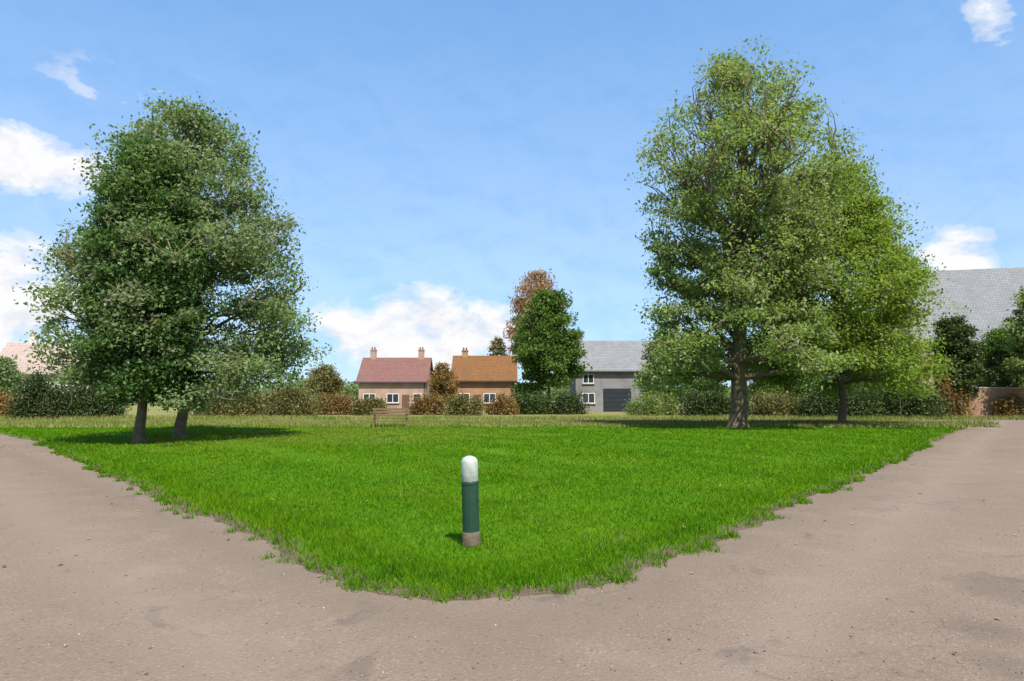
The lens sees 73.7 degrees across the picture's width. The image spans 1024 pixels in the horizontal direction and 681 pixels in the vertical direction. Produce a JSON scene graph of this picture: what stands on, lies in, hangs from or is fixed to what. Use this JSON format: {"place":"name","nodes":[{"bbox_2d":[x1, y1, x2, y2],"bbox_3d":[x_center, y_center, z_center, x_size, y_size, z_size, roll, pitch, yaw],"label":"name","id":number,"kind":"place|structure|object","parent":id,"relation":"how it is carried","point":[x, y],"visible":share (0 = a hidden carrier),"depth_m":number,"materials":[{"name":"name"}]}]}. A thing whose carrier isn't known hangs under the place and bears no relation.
{"place":"outdoors","nodes":[
{"label":"outdoors","id":0,"kind":"place"},
{"bbox_2d":[0,421,969,603],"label":"lawn","id":1,"kind":"structure","parent":0,"point":[526,590],"depth_m":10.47,"materials":[{"name":"green plant"}]},
{"bbox_2d":[48,125,229,443],"bbox_3d":[-12.514,-1.851,23.295,5.374,10.752,5.387,0,-5,0],"label":"broadleaf tree","id":2,"kind":"object","parent":1,"relation":"on","point":[147,375],"visible":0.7,"depth_m":22.39,"materials":[{"name":"green plant"}]},
{"bbox_2d":[12,88,334,438],"bbox_3d":[-11.934,-2.752,25.471,9.937,12.919,10.068,0,-5,0],"label":"broadleaf tree","id":3,"kind":"object","parent":1,"relation":"on","point":[201,132],"visible":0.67,"depth_m":23.83,"materials":[{"name":"green plant"}]},
{"bbox_2d":[372,408,408,426],"bbox_3d":[-5.994,3.808,33.718,1.800,0.921,0.639,1,-5,-8],"label":"park bench","id":4,"kind":"object","parent":1,"relation":"on","point":[375,412],"visible":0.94,"depth_m":33.93,"materials":[{"name":"brown wood"}]},
{"bbox_2d":[461,456,480,547],"bbox_3d":[-0.437,1.694,7.174,0.198,0.960,0.198,-2,-4,0],"label":"bollard","id":5,"kind":"object","parent":1,"relation":"on","point":[470,500],"visible":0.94,"depth_m":7.10,"materials":[{"name":"green metal"}]},
{"bbox_2d":[0,418,1002,427],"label":"long grass","id":6,"kind":"structure","parent":1,"relation":"on","point":[105,423],"depth_m":35.75,"materials":[{"name":"green plant"}]},
{"bbox_2d":[0,426,1022,654],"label":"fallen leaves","id":7,"kind":"object","parent":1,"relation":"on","point":[954,653],"visible":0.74,"depth_m":17.25,"materials":[{"name":"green plant"}]},
{"bbox_2d":[625,33,882,428],"bbox_3d":[11.444,-5.047,33.627,11.536,18.870,11.443,0,-5,0],"label":"broadleaf tree","id":8,"kind":"object","parent":1,"relation":"on","point":[733,274],"visible":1,"depth_m":31.61,"materials":[{"name":"green plant"}]},
{"bbox_2d":[0,420,1023,680],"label":"road","id":9,"kind":"structure","parent":0,"point":[46,528],"depth_m":5.33,"materials":[{"name":"grey gravel"}]},
{"bbox_2d":[0,0,1023,395],"label":"sky","id":10,"kind":"structure","parent":0,"point":[431,155],"materials":[{"name":"blue"}]},
{"bbox_2d":[0,400,1023,419],"bbox_3d":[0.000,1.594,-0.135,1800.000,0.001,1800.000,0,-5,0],"label":"ground","id":11,"kind":"structure","parent":0,"point":[152,411],"depth_m":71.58,"materials":[{"name":"green plant"}]},
{"bbox_2d":[0,388,19,416],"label":"shrub","id":12,"kind":"object","parent":11,"relation":"on","point":[3,394],"visible":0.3,"depth_m":54.03,"materials":[{"name":"brown plant"}]},
{"bbox_2d":[0,355,28,397],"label":"broadleaf tree","id":13,"kind":"object","parent":11,"relation":"on","point":[10,374],"visible":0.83,"depth_m":61.44,"materials":[{"name":"green plant"}]},
{"bbox_2d":[2,362,85,419],"bbox_3d":[-35.491,3.824,51.788,5.998,4.476,2.872,0,-5,0],"label":"shrub","id":14,"kind":"object","parent":11,"relation":"on","point":[40,401],"visible":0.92,"depth_m":51.24,"materials":[{"name":"green plant"}]},
{"bbox_2d":[0,332,108,410],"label":"house","id":15,"kind":"structure","parent":11,"relation":"on","point":[9,349],"depth_m":81.61,"materials":[{"name":"pink tile"}]},
{"bbox_2d":[59,382,132,418],"bbox_3d":[-33.017,4.218,53.736,6.835,4.040,3.076,0,-5,0],"label":"shrub","id":16,"kind":"object","parent":11,"relation":"on","point":[89,406],"visible":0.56,"depth_m":53.16,"materials":[{"name":"green plant"}]},
{"bbox_2d":[175,388,269,416],"bbox_3d":[-24.093,4.891,57.888,9.281,3.391,2.884,0,-5,0],"label":"shrub","id":17,"kind":"object","parent":11,"relation":"on","point":[237,410],"visible":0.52,"depth_m":57.31,"materials":[{"name":"green plant"}]},
{"bbox_2d":[253,384,330,416],"bbox_3d":[-18.759,5.011,57.719,7.226,3.117,2.803,0,-5,0],"label":"shrub","id":18,"kind":"object","parent":11,"relation":"on","point":[299,405],"visible":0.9,"depth_m":57.24,"materials":[{"name":"green plant"}]},
{"bbox_2d":[302,362,349,396],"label":"broadleaf tree","id":19,"kind":"object","parent":11,"relation":"on","point":[328,380],"visible":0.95,"depth_m":71.18,"materials":[{"name":"green plant"}]},
{"bbox_2d":[308,390,355,414],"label":"shrub","id":20,"kind":"object","parent":11,"relation":"on","point":[340,405],"visible":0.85,"depth_m":65.34,"materials":[{"name":"brown plant"}]},
{"bbox_2d":[350,395,390,415],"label":"shrub","id":21,"kind":"object","parent":11,"relation":"on","point":[364,406],"visible":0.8,"depth_m":63.28,"materials":[{"name":"green plant"}]},
{"bbox_2d":[355,347,432,408],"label":"house","id":22,"kind":"structure","parent":11,"relation":"on","point":[397,382],"depth_m":90.46,"materials":[{"name":"pink brick"}]},
{"bbox_2d":[363,394,374,400],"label":"window","id":23,"kind":"structure","parent":22,"relation":"in","point":[368,396],"depth_m":89.93,"materials":[{"name":"white glass"}]},
{"bbox_2d":[387,394,398,402],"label":"window","id":24,"kind":"structure","parent":22,"relation":"in","point":[394,398],"depth_m":89.90,"materials":[{"name":"white glass"}]},
{"bbox_2d":[402,395,408,407],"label":"door","id":25,"kind":"structure","parent":22,"relation":"in","point":[405,398],"depth_m":89.84,"materials":[{"name":"wood"}]},
{"bbox_2d":[403,392,448,414],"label":"shrub","id":26,"kind":"object","parent":11,"relation":"on","point":[434,403],"visible":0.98,"depth_m":65.20,"materials":[{"name":"brown plant"}]},
{"bbox_2d":[427,361,459,405],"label":"broadleaf tree","id":27,"kind":"object","parent":11,"relation":"on","point":[441,380],"visible":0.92,"depth_m":79.16,"materials":[{"name":"brown plant"}]},
{"bbox_2d":[440,390,486,415],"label":"shrub","id":28,"kind":"object","parent":11,"relation":"on","point":[464,405],"visible":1,"depth_m":63.18,"materials":[{"name":"green plant"}]},
{"bbox_2d":[451,348,517,410],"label":"house","id":29,"kind":"structure","parent":11,"relation":"on","point":[487,377],"depth_m":84.82,"materials":[{"name":"orange brick"}]},
{"bbox_2d":[483,393,495,403],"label":"window","id":30,"kind":"structure","parent":29,"relation":"in","point":[487,396],"depth_m":84.17,"materials":[{"name":"white glass"}]},
{"bbox_2d":[487,335,509,355],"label":"broadleaf tree","id":31,"kind":"object","parent":11,"relation":"on","point":[497,346],"visible":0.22,"depth_m":93.97,"materials":[{"name":"green plant"}]},
{"bbox_2d":[125,379,873,402],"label":"wood","id":32,"kind":"object","parent":11,"relation":"on","point":[353,387],"visible":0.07,"depth_m":193.02,"materials":[{"name":"green plant"}]},
{"bbox_2d":[484,392,519,414],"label":"shrub","id":33,"kind":"object","parent":11,"relation":"on","point":[505,405],"visible":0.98,"depth_m":65.40,"materials":[{"name":"brown plant"}]},
{"bbox_2d":[509,389,551,414],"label":"shrub","id":34,"kind":"object","parent":11,"relation":"on","point":[529,404],"visible":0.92,"depth_m":67.09,"materials":[{"name":"green plant"}]},
{"bbox_2d":[503,268,572,355],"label":"broadleaf tree","id":35,"kind":"object","parent":11,"relation":"on","point":[540,280],"visible":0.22,"depth_m":92.00,"materials":[{"name":"brown plant"}]},
{"bbox_2d":[509,287,592,411],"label":"broadleaf tree","id":36,"kind":"object","parent":11,"relation":"on","point":[555,349],"visible":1,"depth_m":74.52,"materials":[{"name":"green plant"}]},
{"bbox_2d":[540,389,591,414],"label":"shrub","id":37,"kind":"object","parent":11,"relation":"on","point":[568,404],"visible":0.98,"depth_m":67.30,"materials":[{"name":"green plant"}]},
{"bbox_2d":[570,331,658,411],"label":"house","id":38,"kind":"structure","parent":11,"relation":"on","point":[604,384],"depth_m":80.92,"materials":[{"name":"stone"}]},
{"bbox_2d":[582,374,594,383],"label":"window","id":39,"kind":"structure","parent":38,"relation":"in","point":[588,378],"depth_m":80.88,"materials":[{"name":"white glass"}]},
{"bbox_2d":[582,393,595,403],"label":"window","id":40,"kind":"structure","parent":38,"relation":"in","point":[590,397],"depth_m":80.69,"materials":[{"name":"white glass"}]},
{"bbox_2d":[603,389,630,411],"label":"garage door","id":41,"kind":"structure","parent":38,"relation":"in","point":[609,395],"depth_m":80.65,"materials":[{"name":"grey metal"}]},
{"bbox_2d":[623,388,681,415],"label":"shrub","id":42,"kind":"object","parent":11,"relation":"on","point":[660,407],"visible":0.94,"depth_m":63.42,"materials":[{"name":"green plant"}]},
{"bbox_2d":[635,329,685,398],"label":"broadleaf tree","id":43,"kind":"object","parent":11,"relation":"on","point":[648,350],"visible":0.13,"depth_m":71.64,"materials":[{"name":"green plant"}]},
{"bbox_2d":[669,330,730,398],"bbox_3d":[18.075,3.136,66.015,6.250,8.307,6.938,0,-5,0],"label":"broadleaf tree","id":44,"kind":"object","parent":11,"relation":"on","point":[700,384],"visible":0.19,"depth_m":64.58,"materials":[{"name":"green plant"}]},
{"bbox_2d":[667,386,762,417],"bbox_3d":[16.859,4.989,55.800,8.477,2.842,2.753,0,-5,0],"label":"shrub","id":45,"kind":"object","parent":11,"relation":"on","point":[706,403],"visible":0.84,"depth_m":55.29,"materials":[{"name":"green plant"}]},
{"bbox_2d":[747,332,806,397],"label":"broadleaf tree","id":46,"kind":"object","parent":11,"relation":"on","point":[760,389],"visible":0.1,"depth_m":66.61,"materials":[{"name":"green plant"}]},
{"bbox_2d":[748,388,813,416],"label":"shrub","id":47,"kind":"object","parent":11,"relation":"on","point":[775,404],"visible":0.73,"depth_m":55.22,"materials":[{"name":"green plant"}]},
{"bbox_2d":[789,380,888,417],"bbox_3d":[25.735,4.420,53.844,8.405,3.662,2.807,0,-5,0],"label":"shrub","id":48,"kind":"object","parent":11,"relation":"on","point":[820,406],"visible":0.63,"depth_m":53.16,"materials":[{"name":"green plant"}]},
{"bbox_2d":[747,152,967,423],"bbox_3d":[17.611,-2.710,36.876,11.214,14.812,11.623,0,-5,0],"label":"broadleaf tree","id":49,"kind":"object","parent":11,"relation":"on","point":[894,280],"visible":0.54,"depth_m":34.07,"materials":[{"name":"green plant"}]},
{"bbox_2d":[829,329,921,414],"bbox_3d":[33.662,2.651,63.881,9.255,8.915,9.537,0,-5,0],"label":"broadleaf tree","id":50,"kind":"object","parent":11,"relation":"on","point":[871,372],"visible":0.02,"depth_m":61.62,"materials":[{"name":"green plant"}]},
{"bbox_2d":[866,382,961,418],"bbox_3d":[31.263,4.408,53.790,7.977,3.659,2.877,0,-5,0],"label":"shrub","id":51,"kind":"object","parent":11,"relation":"on","point":[916,406],"visible":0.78,"depth_m":53.26,"materials":[{"name":"green plant"}]},
{"bbox_2d":[934,366,976,416],"bbox_3d":[35.845,4.141,55.709,3.548,4.525,2.309,0,-5,0],"label":"shrub","id":52,"kind":"object","parent":11,"relation":"on","point":[959,405],"visible":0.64,"depth_m":55.17,"materials":[{"name":"brown plant"}]},
{"bbox_2d":[889,267,1023,402],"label":"house","id":53,"kind":"structure","parent":11,"relation":"on","point":[984,295],"depth_m":69.83,"materials":[{"name":"grey brick"}]},
{"bbox_2d":[928,310,990,399],"bbox_3d":[37.157,1.995,56.965,4.484,9.058,4.599,0,-5,0],"label":"broadleaf tree","id":54,"kind":"object","parent":11,"relation":"on","point":[957,330],"visible":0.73,"depth_m":56.16,"materials":[{"name":"green plant"}]},
{"bbox_2d":[965,325,1023,386],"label":"broadleaf tree","id":55,"kind":"object","parent":11,"relation":"on","point":[993,360],"visible":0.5,"depth_m":59.47,"materials":[{"name":"green plant"}]},
{"bbox_2d":[965,387,1023,416],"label":"garden wall","id":56,"kind":"structure","parent":11,"relation":"on","point":[984,405],"depth_m":56.67,"materials":[{"name":"brick"}]},
{"bbox_2d":[977,368,1019,386],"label":"shrub","id":57,"kind":"object","parent":11,"relation":"on","point":[997,383],"visible":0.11,"depth_m":57.96,"materials":[{"name":"green plant"}]},
{"bbox_2d":[991,285,1023,386],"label":"broadleaf tree","id":58,"kind":"object","parent":11,"relation":"on","point":[1017,347],"visible":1,"depth_m":55.55,"materials":[{"name":"green plant"}]},
{"bbox_2d":[991,389,1023,416],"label":"shrub","id":59,"kind":"object","parent":11,"relation":"on","point":[1012,404],"visible":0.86,"depth_m":55.25,"materials":[{"name":"brown plant"}]}
]}

